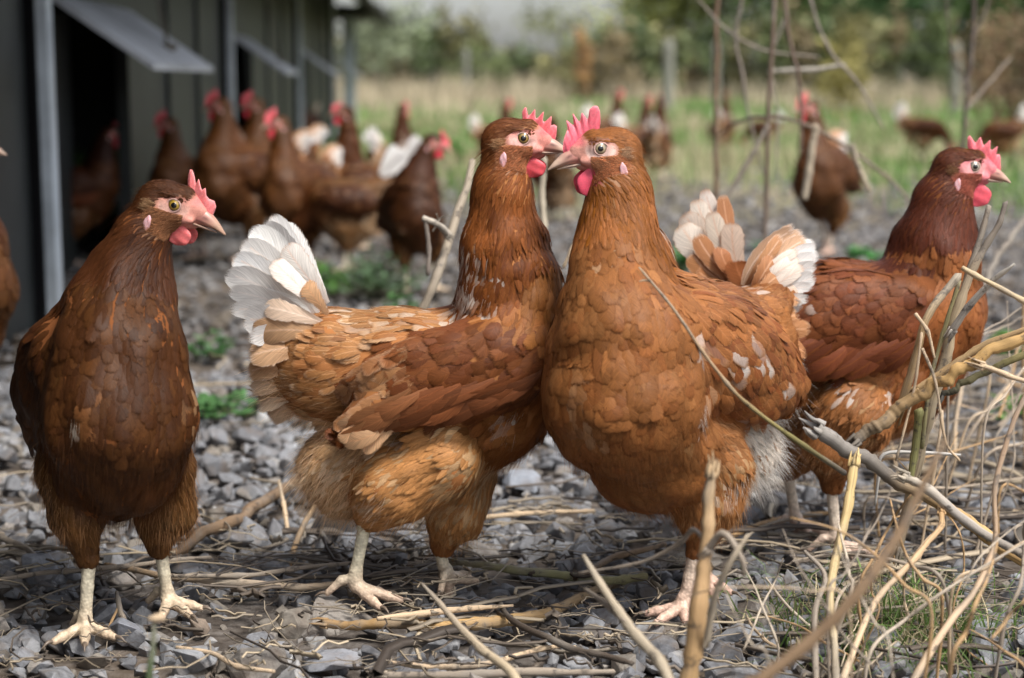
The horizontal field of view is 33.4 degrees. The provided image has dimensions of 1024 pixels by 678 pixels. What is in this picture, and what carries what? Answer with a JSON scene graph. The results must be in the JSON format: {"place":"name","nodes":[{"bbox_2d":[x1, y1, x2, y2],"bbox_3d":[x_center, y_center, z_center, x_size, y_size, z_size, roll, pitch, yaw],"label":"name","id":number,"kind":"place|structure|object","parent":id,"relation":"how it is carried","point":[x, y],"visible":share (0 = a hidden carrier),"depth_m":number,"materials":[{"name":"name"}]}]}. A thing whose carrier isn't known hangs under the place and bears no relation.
{"place":"outdoors","nodes":[
{"label":"outdoors","id":0,"kind":"place"},
{"bbox_2d":[0,84,1023,677],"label":"ground","id":1,"kind":"structure","parent":0,"point":[224,642],"depth_m":1.76,"materials":[{"name":"gravel"}]},
{"bbox_2d":[0,148,19,348],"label":"hen","id":2,"kind":"object","parent":1,"relation":"on","point":[9,290],"visible":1,"depth_m":1.98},
{"bbox_2d":[0,531,34,552],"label":"dry stem","id":3,"kind":"object","parent":1,"relation":"on","point":[5,539],"visible":0.96,"depth_m":1.59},
{"bbox_2d":[21,553,57,586],"bbox_3d":[-0.427,0.210,1.542,0.031,0.032,0.029,0,9,0],"label":"stone","id":4,"kind":"object","parent":1,"relation":"on","point":[30,558],"visible":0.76,"depth_m":1.53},
{"bbox_2d":[72,121,119,264],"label":"hen","id":5,"kind":"object","parent":1,"relation":"on","point":[95,182],"visible":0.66,"depth_m":4.11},
{"bbox_2d":[0,556,211,579],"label":"dry stem","id":6,"kind":"object","parent":1,"relation":"on","point":[76,570],"visible":0.87,"depth_m":1.50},
{"bbox_2d":[9,169,225,651],"bbox_3d":[-0.366,0.037,1.450,0.156,0.369,0.373,-5,10,-31],"label":"hen","id":7,"kind":"object","parent":1,"relation":"on","point":[102,392],"visible":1,"depth_m":1.33,"materials":[{"name":"brown"}]},
{"bbox_2d":[109,617,143,646],"bbox_3d":[-0.314,0.236,1.383,0.020,0.023,0.034,-6,11,-36],"label":"stone","id":8,"kind":"object","parent":1,"relation":"on","point":[120,626],"visible":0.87,"depth_m":1.37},
{"bbox_2d":[145,613,165,677],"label":"dry stem","id":9,"kind":"object","parent":1,"relation":"on","point":[156,618],"visible":1,"depth_m":1.01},
{"bbox_2d":[148,109,209,258],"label":"hen","id":10,"kind":"object","parent":1,"relation":"on","point":[174,160],"visible":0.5,"depth_m":4.18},
{"bbox_2d":[172,645,217,672],"bbox_3d":[-0.239,0.244,1.316,0.031,0.020,0.046,5,10,30],"label":"stone","id":11,"kind":"object","parent":1,"relation":"on","point":[189,656],"visible":0.9,"depth_m":1.30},
{"bbox_2d":[0,0,393,345],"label":"poultry house","id":12,"kind":"structure","parent":1,"relation":"on","point":[80,73],"depth_m":4.25,"materials":[{"name":"black"}]},
{"bbox_2d":[187,329,236,359],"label":"weed","id":13,"kind":"object","parent":1,"relation":"on","point":[217,351],"visible":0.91,"depth_m":2.76,"materials":[{"name":"green"}]},
{"bbox_2d":[103,562,345,591],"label":"dry stem","id":14,"kind":"object","parent":1,"relation":"on","point":[299,587],"visible":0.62,"depth_m":1.48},
{"bbox_2d":[176,646,275,673],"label":"dry stem","id":15,"kind":"object","parent":1,"relation":"on","point":[237,666],"visible":1,"depth_m":1.28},
{"bbox_2d":[196,389,257,419],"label":"weed","id":16,"kind":"object","parent":1,"relation":"on","point":[208,403],"visible":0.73,"depth_m":2.28,"materials":[{"name":"green"}]},
{"bbox_2d":[169,475,297,558],"bbox_3d":[-0.269,0.174,1.707,0.020,0.018,0.337,2,9,14],"label":"dry stem","id":17,"kind":"object","parent":1,"relation":"on","point":[249,510],"visible":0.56,"depth_m":1.67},
{"bbox_2d":[193,88,317,260],"bbox_3d":[-0.619,-0.406,4.200,0.368,0.418,0.149,-6,11,-35],"label":"hen","id":18,"kind":"object","parent":1,"relation":"on","point":[229,166],"visible":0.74,"depth_m":4.12,"materials":[{"name":"brown"}]},
{"bbox_2d":[171,561,351,578],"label":"dry stem","id":19,"kind":"object","parent":1,"relation":"on","point":[237,575],"visible":0.83,"depth_m":1.48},
{"bbox_2d":[238,90,328,160],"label":"hen","id":20,"kind":"object","parent":1,"relation":"on","point":[254,133],"visible":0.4,"depth_m":4.81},
{"bbox_2d":[258,107,342,265],"bbox_3d":[-0.475,-0.360,4.041,0.134,0.376,0.332,5,10,32],"label":"hen","id":21,"kind":"object","parent":1,"relation":"on","point":[290,176],"visible":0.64,"depth_m":3.94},
{"bbox_2d":[289,506,315,565],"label":"dry stem","id":22,"kind":"object","parent":1,"relation":"on","point":[302,527],"visible":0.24,"depth_m":1.65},
{"bbox_2d":[303,100,323,129],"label":"hen","id":23,"kind":"object","parent":1,"relation":"on","point":[312,119],"visible":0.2,"depth_m":9.50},
{"bbox_2d":[301,648,359,671],"bbox_3d":[-0.143,0.247,1.307,0.056,0.015,0.032,4,10,25],"label":"stone","id":24,"kind":"object","parent":1,"relation":"on","point":[332,654],"visible":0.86,"depth_m":1.30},
{"bbox_2d":[316,261,352,296],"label":"weed","id":25,"kind":"object","parent":1,"relation":"on","point":[321,268],"visible":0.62,"depth_m":3.57,"materials":[{"name":"green"}]},
{"bbox_2d":[288,144,407,271],"bbox_3d":[-0.387,-0.303,3.952,0.324,0.295,0.132,-1,9,-8],"label":"hen","id":26,"kind":"object","parent":1,"relation":"on","point":[341,213],"visible":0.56,"depth_m":3.92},
{"bbox_2d":[328,102,421,249],"bbox_3d":[-0.347,-0.428,4.473,0.276,0.387,0.160,0,9,-3],"label":"hen","id":27,"kind":"object","parent":1,"relation":"on","point":[354,163],"visible":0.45,"depth_m":4.44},
{"bbox_2d":[322,241,428,299],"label":"weed","id":28,"kind":"object","parent":1,"relation":"on","point":[370,273],"visible":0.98,"depth_m":3.52,"materials":[{"name":"green"}]},
{"bbox_2d":[336,0,437,99],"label":"shrub","id":29,"kind":"object","parent":1,"relation":"on","point":[379,41],"visible":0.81,"depth_m":29.29,"materials":[{"name":"green plant"}]},
{"bbox_2d":[363,101,413,162],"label":"hen","id":30,"kind":"object","parent":1,"relation":"on","point":[402,134],"visible":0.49,"depth_m":5.86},
{"bbox_2d":[224,107,564,612],"bbox_3d":[-0.092,0.018,1.449,0.296,0.427,0.172,0,9,0],"label":"hen","id":31,"kind":"object","parent":1,"relation":"on","point":[414,414],"visible":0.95,"depth_m":1.40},
{"bbox_2d":[374,129,453,294],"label":"hen","id":32,"kind":"object","parent":1,"relation":"on","point":[410,197],"visible":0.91,"depth_m":3.50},
{"bbox_2d":[376,604,513,620],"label":"dry stem","id":33,"kind":"object","parent":1,"relation":"on","point":[428,612],"visible":0.94,"depth_m":1.37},
{"bbox_2d":[419,158,474,308],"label":"dry stem","id":34,"kind":"object","parent":1,"relation":"on","point":[449,233],"visible":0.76,"depth_m":1.73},
{"bbox_2d":[442,133,479,159],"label":"weed","id":35,"kind":"object","parent":1,"relation":"on","point":[455,142],"visible":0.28,"depth_m":9.51,"materials":[{"name":"green"}]},
{"bbox_2d":[309,585,618,630],"bbox_3d":[-0.020,0.226,1.418,0.290,0.015,0.076,-4,9,-23],"label":"dry stem","id":36,"kind":"object","parent":1,"relation":"on","point":[496,621],"visible":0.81,"depth_m":1.39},
{"bbox_2d":[463,48,469,103],"bbox_3d":[-0.719,-4.016,26.700,0.113,1.047,0.110,0,9,0],"label":"fence post","id":37,"kind":"object","parent":1,"relation":"on","point":[466,71],"visible":0.52,"depth_m":26.62,"materials":[{"name":"grey wood"}]},
{"bbox_2d":[336,46,1023,88],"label":"fence wire","id":38,"kind":"object","parent":37,"relation":"attached to","point":[682,68],"visible":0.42,"depth_m":23.82,"materials":[{"name":"grey"}]},
{"bbox_2d":[420,582,520,677],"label":"dry stem","id":39,"kind":"object","parent":1,"relation":"on","point":[484,651],"visible":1,"depth_m":1.19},
{"bbox_2d":[388,645,575,669],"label":"dry stem","id":40,"kind":"object","parent":1,"relation":"on","point":[538,649],"visible":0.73,"depth_m":1.28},
{"bbox_2d":[366,667,615,677],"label":"dry stem","id":41,"kind":"object","parent":1,"relation":"on","point":[526,671],"visible":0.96,"depth_m":1.26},
{"bbox_2d":[468,99,513,155],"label":"hen","id":42,"kind":"object","parent":1,"relation":"on","point":[476,127],"visible":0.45,"depth_m":8.73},
{"bbox_2d":[0,256,1023,677],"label":"straw","id":43,"kind":"object","parent":1,"relation":"on","point":[420,636],"visible":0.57,"depth_m":1.51,"materials":[{"name":"plant"}]},
{"bbox_2d":[502,469,540,492],"bbox_3d":[0.010,0.156,1.878,0.042,0.019,0.058,0,9,0],"label":"stone","id":44,"kind":"object","parent":1,"relation":"on","point":[523,476],"visible":0.88,"depth_m":1.87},
{"bbox_2d":[487,509,595,518],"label":"dry stem","id":45,"kind":"object","parent":1,"relation":"on","point":[525,513],"visible":0.7,"depth_m":1.72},
{"bbox_2d":[537,157,547,228],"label":"dry stem","id":46,"kind":"object","parent":1,"relation":"on","point":[541,197],"visible":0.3,"depth_m":1.95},
{"bbox_2d":[448,558,647,584],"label":"dry stem","id":47,"kind":"object","parent":1,"relation":"on","point":[623,579],"visible":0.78,"depth_m":1.49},
{"bbox_2d":[74,94,1023,221],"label":"grass","id":48,"kind":"structure","parent":1,"relation":"on","point":[682,132],"depth_m":12.14,"materials":[{"name":"plant"}]},
{"bbox_2d":[531,114,576,221],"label":"hen","id":49,"kind":"object","parent":1,"relation":"on","point":[559,189],"visible":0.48,"depth_m":5.28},
{"bbox_2d":[504,0,620,54],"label":"tree","id":50,"kind":"object","parent":1,"relation":"on","point":[548,25],"visible":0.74,"depth_m":43.10,"materials":[{"name":"green plant"}]},
{"bbox_2d":[497,597,634,665],"bbox_3d":[0.028,0.228,1.336,0.030,0.008,0.192,-5,10,-32],"label":"dry stem","id":51,"kind":"object","parent":1,"relation":"on","point":[551,639],"visible":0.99,"depth_m":1.30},
{"bbox_2d":[571,23,594,104],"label":"shrub","id":52,"kind":"object","parent":1,"relation":"on","point":[582,74],"visible":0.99,"depth_m":25.63,"materials":[{"name":"brown plant"}]},
{"bbox_2d":[582,89,625,127],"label":"hen","id":53,"kind":"object","parent":1,"relation":"on","point":[616,107],"visible":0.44,"depth_m":9.74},
{"bbox_2d":[573,542,666,580],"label":"dry stem","id":54,"kind":"object","parent":1,"relation":"on","point":[608,559],"visible":0.88,"depth_m":1.55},
{"bbox_2d":[581,554,673,677],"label":"dry stem","id":55,"kind":"object","parent":1,"relation":"on","point":[638,638],"visible":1,"depth_m":1.12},
{"bbox_2d":[612,95,652,157],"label":"hen","id":56,"kind":"object","parent":1,"relation":"on","point":[639,129],"visible":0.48,"depth_m":8.27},
{"bbox_2d":[569,0,701,46],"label":"tree","id":57,"kind":"object","parent":1,"relation":"on","point":[665,19],"visible":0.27,"depth_m":36.82,"materials":[{"name":"green plant"}]},
{"bbox_2d":[639,95,674,179],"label":"hen","id":58,"kind":"object","parent":1,"relation":"on","point":[656,139],"visible":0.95,"depth_m":7.51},
{"bbox_2d":[578,450,749,677],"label":"dry stem","id":59,"kind":"object","parent":1,"relation":"on","point":[699,627],"visible":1,"depth_m":1.10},
{"bbox_2d":[662,38,673,114],"bbox_3d":[1.991,-3.283,21.754,0.152,1.094,0.150,0,9,0],"label":"fence post","id":60,"kind":"object","parent":1,"relation":"on","point":[668,67],"visible":0.72,"depth_m":21.68,"materials":[{"name":"grey wood"}]},
{"bbox_2d":[540,106,819,629],"bbox_3d":[0.169,0.013,1.442,0.149,0.419,0.392,7,11,38],"label":"hen","id":61,"kind":"object","parent":1,"relation":"on","point":[646,410],"visible":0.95,"depth_m":1.34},
{"bbox_2d":[336,0,1023,99],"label":"hedge","id":62,"kind":"object","parent":1,"relation":"on","point":[635,54],"visible":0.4,"depth_m":33.30,"materials":[{"name":"green plant"}]},
{"bbox_2d":[599,0,770,56],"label":"tree","id":63,"kind":"object","parent":1,"relation":"on","point":[681,16],"visible":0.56,"depth_m":36.26,"materials":[{"name":"green plant"}]},
{"bbox_2d":[707,92,736,152],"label":"hen","id":64,"kind":"object","parent":1,"relation":"on","point":[726,120],"visible":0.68,"depth_m":10.06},
{"bbox_2d":[711,623,772,645],"bbox_3d":[0.187,0.235,1.363,0.045,0.017,0.035,5,10,32],"label":"stone","id":65,"kind":"object","parent":1,"relation":"on","point":[733,638],"visible":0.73,"depth_m":1.35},
{"bbox_2d":[670,586,852,677],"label":"thin stem","id":66,"kind":"object","parent":1,"relation":"on","point":[849,613],"visible":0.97,"depth_m":1.04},
{"bbox_2d":[740,110,783,149],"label":"hen","id":67,"kind":"object","parent":1,"relation":"on","point":[758,126],"visible":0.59,"depth_m":10.79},
{"bbox_2d":[697,0,883,238],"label":"bramble","id":68,"kind":"object","parent":1,"relation":"on","point":[815,128],"visible":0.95,"depth_m":2.69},
{"bbox_2d":[713,0,910,200],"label":"sapling","id":69,"kind":"object","parent":68,"relation":"attached to","point":[716,134],"visible":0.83,"depth_m":2.95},
{"bbox_2d":[588,539,1023,677],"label":"grass","id":70,"kind":"structure","parent":1,"relation":"on","point":[887,599],"depth_m":1.38,"materials":[{"name":"plant"}]},
{"bbox_2d":[691,0,931,95],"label":"tree","id":71,"kind":"object","parent":1,"relation":"on","point":[798,6],"visible":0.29,"depth_m":34.66,"materials":[{"name":"green plant"}]},
{"bbox_2d":[803,550,827,677],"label":"dry stem","id":72,"kind":"object","parent":1,"relation":"on","point":[814,651],"visible":0.9,"depth_m":1.24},
{"bbox_2d":[791,92,863,254],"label":"hen","id":73,"kind":"object","parent":1,"relation":"on","point":[836,180],"visible":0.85,"depth_m":4.25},
{"bbox_2d":[782,528,872,665],"bbox_3d":[0.194,0.172,1.126,0.036,0.071,0.091,-5,10,-32],"label":"thin stem","id":74,"kind":"object","parent":1,"relation":"on","point":[837,626],"visible":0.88,"depth_m":1.10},
{"bbox_2d":[819,520,853,677],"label":"thin stem","id":75,"kind":"object","parent":1,"relation":"on","point":[847,561],"visible":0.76,"depth_m":1.26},
{"bbox_2d":[803,14,875,129],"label":"shrub","id":76,"kind":"object","parent":1,"relation":"on","point":[838,78],"visible":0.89,"depth_m":14.77,"materials":[{"name":"green plant"}]},
{"bbox_2d":[673,135,1010,561],"bbox_3d":[0.308,0.004,1.620,0.253,0.393,0.214,7,11,37],"label":"hen","id":77,"kind":"object","parent":1,"relation":"on","point":[863,322],"visible":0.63,"depth_m":1.57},
{"bbox_2d":[746,439,946,677],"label":"dry stem","id":78,"kind":"object","parent":1,"relation":"on","point":[806,644],"visible":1,"depth_m":0.84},
{"bbox_2d":[826,497,887,677],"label":"thin stem","id":79,"kind":"object","parent":1,"relation":"on","point":[827,605],"visible":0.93,"depth_m":1.18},
{"bbox_2d":[763,0,955,89],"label":"tree","id":80,"kind":"object","parent":1,"relation":"on","point":[909,7],"visible":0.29,"depth_m":34.30,"materials":[{"name":"green plant"}]},
{"bbox_2d":[790,517,933,677],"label":"thin stem","id":81,"kind":"object","parent":1,"relation":"on","point":[919,593],"visible":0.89,"depth_m":1.13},
{"bbox_2d":[844,245,883,260],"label":"weed","id":82,"kind":"object","parent":1,"relation":"on","point":[856,252],"visible":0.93,"depth_m":4.24,"materials":[{"name":"green"}]},
{"bbox_2d":[837,545,893,677],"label":"thin stem","id":83,"kind":"object","parent":1,"relation":"on","point":[882,629],"visible":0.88,"depth_m":1.07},
{"bbox_2d":[792,553,956,673],"bbox_3d":[0.274,0.208,1.293,0.130,0.097,0.044,0,9,3],"label":"thin stem","id":84,"kind":"object","parent":1,"relation":"on","point":[933,571],"visible":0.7,"depth_m":1.28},
{"bbox_2d":[857,494,911,654],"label":"thin stem","id":85,"kind":"object","parent":1,"relation":"on","point":[871,559],"visible":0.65,"depth_m":1.33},
{"bbox_2d":[799,410,1021,677],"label":"dry stem","id":86,"kind":"object","parent":1,"relation":"on","point":[906,482],"visible":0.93,"depth_m":1.30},
{"bbox_2d":[638,267,846,475],"bbox_3d":[0.172,0.027,1.236,0.170,0.163,0.019,-3,9,-18],"label":"dry stem","id":87,"kind":"object","parent":86,"relation":"on","point":[809,449],"visible":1,"depth_m":1.23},
{"bbox_2d":[889,499,943,677],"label":"thin stem","id":88,"kind":"object","parent":1,"relation":"on","point":[928,582],"visible":0.87,"depth_m":1.25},
{"bbox_2d":[874,450,960,505],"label":"dry stem","id":89,"kind":"object","parent":1,"relation":"on","point":[882,455],"visible":0.72,"depth_m":1.43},
{"bbox_2d":[893,102,953,159],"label":"hen","id":90,"kind":"object","parent":1,"relation":"on","point":[928,130],"visible":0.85,"depth_m":9.41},
{"bbox_2d":[915,409,943,580],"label":"thin stem","id":91,"kind":"object","parent":1,"relation":"on","point":[932,484],"visible":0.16,"depth_m":1.52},
{"bbox_2d":[846,327,1023,446],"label":"dry stem","id":92,"kind":"object","parent":1,"relation":"on","point":[954,369],"visible":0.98,"depth_m":1.33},
{"bbox_2d":[889,201,1023,566],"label":"dry stem","id":93,"kind":"object","parent":92,"relation":"attached to","point":[959,309],"visible":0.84,"depth_m":1.34,"materials":[{"name":"plant"}]},
{"bbox_2d":[862,496,1023,533],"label":"thin stem","id":94,"kind":"object","parent":1,"relation":"on","point":[868,499],"visible":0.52,"depth_m":1.66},
{"bbox_2d":[863,543,1023,677],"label":"thin stem","id":95,"kind":"object","parent":1,"relation":"on","point":[899,624],"visible":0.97,"depth_m":1.21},
{"bbox_2d":[874,432,1017,535],"bbox_3d":[0.428,0.146,1.695,0.180,0.096,0.015,-4,10,-27],"label":"thin stem","id":96,"kind":"object","parent":1,"relation":"on","point":[900,459],"visible":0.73,"depth_m":1.67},
{"bbox_2d":[949,41,961,118],"bbox_3d":[5.139,-2.946,19.782,0.123,1.011,0.120,0,9,0],"label":"fence post","id":97,"kind":"object","parent":1,"relation":"on","point":[955,90],"visible":0.56,"depth_m":19.73,"materials":[{"name":"grey wood"}]},
{"bbox_2d":[900,0,1023,85],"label":"tree","id":98,"kind":"object","parent":1,"relation":"on","point":[961,3],"visible":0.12,"depth_m":34.31,"materials":[{"name":"green plant"}]},
{"bbox_2d":[911,395,1023,677],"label":"dry stem","id":99,"kind":"object","parent":1,"relation":"on","point":[957,612],"visible":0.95,"depth_m":1.25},
{"bbox_2d":[948,542,997,677],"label":"thin stem","id":100,"kind":"object","parent":1,"relation":"on","point":[961,639],"visible":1,"depth_m":1.10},
{"bbox_2d":[966,374,990,488],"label":"thin stem","id":101,"kind":"object","parent":1,"relation":"on","point":[979,429],"visible":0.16,"depth_m":1.84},
{"bbox_2d":[933,371,1023,529],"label":"thin stem","id":102,"kind":"object","parent":1,"relation":"on","point":[965,430],"visible":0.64,"depth_m":1.70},
{"bbox_2d":[946,0,1011,147],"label":"sapling","id":103,"kind":"object","parent":1,"relation":"on","point":[966,79],"visible":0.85,"depth_m":3.15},
{"bbox_2d":[936,351,1023,408],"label":"dry stem","id":104,"kind":"object","parent":1,"relation":"on","point":[974,377],"visible":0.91,"depth_m":1.36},
{"bbox_2d":[939,0,1023,34],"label":"tree","id":105,"kind":"object","parent":1,"relation":"on","point":[1000,7],"visible":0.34,"depth_m":33.84,"materials":[{"name":"green plant"}]},
{"bbox_2d":[943,307,1021,552],"bbox_3d":[0.447,0.089,1.629,0.121,0.230,0.008,-7,11,-41],"label":"thin stem","id":106,"kind":"object","parent":1,"relation":"on","point":[946,449],"visible":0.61,"depth_m":1.60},
{"bbox_2d":[941,316,1023,494],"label":"thin stem","id":107,"kind":"object","parent":1,"relation":"on","point":[956,407],"visible":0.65,"depth_m":1.81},
{"bbox_2d":[947,540,1023,667],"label":"thin stem","id":108,"kind":"object","parent":1,"relation":"on","point":[950,604],"visible":0.57,"depth_m":1.25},
{"bbox_2d":[951,0,1023,168],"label":"shrub","id":109,"kind":"object","parent":1,"relation":"on","point":[1010,103],"visible":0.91,"depth_m":8.87,"materials":[{"name":"green plant"}]},
{"bbox_2d":[964,442,1023,511],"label":"thin stem","id":110,"kind":"object","parent":1,"relation":"on","point":[986,456],"visible":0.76,"depth_m":1.72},
{"bbox_2d":[979,303,1015,547],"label":"thin stem","id":111,"kind":"object","parent":1,"relation":"on","point":[1014,455],"visible":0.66,"depth_m":1.63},
{"bbox_2d":[975,104,1023,165],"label":"hen","id":112,"kind":"object","parent":1,"relation":"on","point":[1002,134],"visible":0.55,"depth_m":8.72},
{"bbox_2d":[979,366,1023,597],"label":"thin stem","id":113,"kind":"object","parent":1,"relation":"on","point":[982,447],"visible":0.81,"depth_m":1.47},
{"bbox_2d":[983,217,1023,283],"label":"dry stem","id":114,"kind":"object","parent":1,"relation":"on","point":[1002,249],"visible":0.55,"depth_m":2.31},
{"bbox_2d":[992,383,1023,507],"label":"thin stem","id":115,"kind":"object","parent":1,"relation":"on","point":[999,431],"visible":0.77,"depth_m":1.77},
{"bbox_2d":[994,520,1023,677],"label":"thin stem","id":116,"kind":"object","parent":1,"relation":"on","point":[1008,611],"visible":0.94,"depth_m":1.24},
{"bbox_2d":[330,66,1023,165],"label":"dry grass","id":117,"kind":"structure","parent":0,"point":[426,94],"depth_m":24.40,"materials":[{"name":"plant"}]},
{"bbox_2d":[335,0,1021,83],"label":"sky","id":118,"kind":"structure","parent":0,"point":[498,12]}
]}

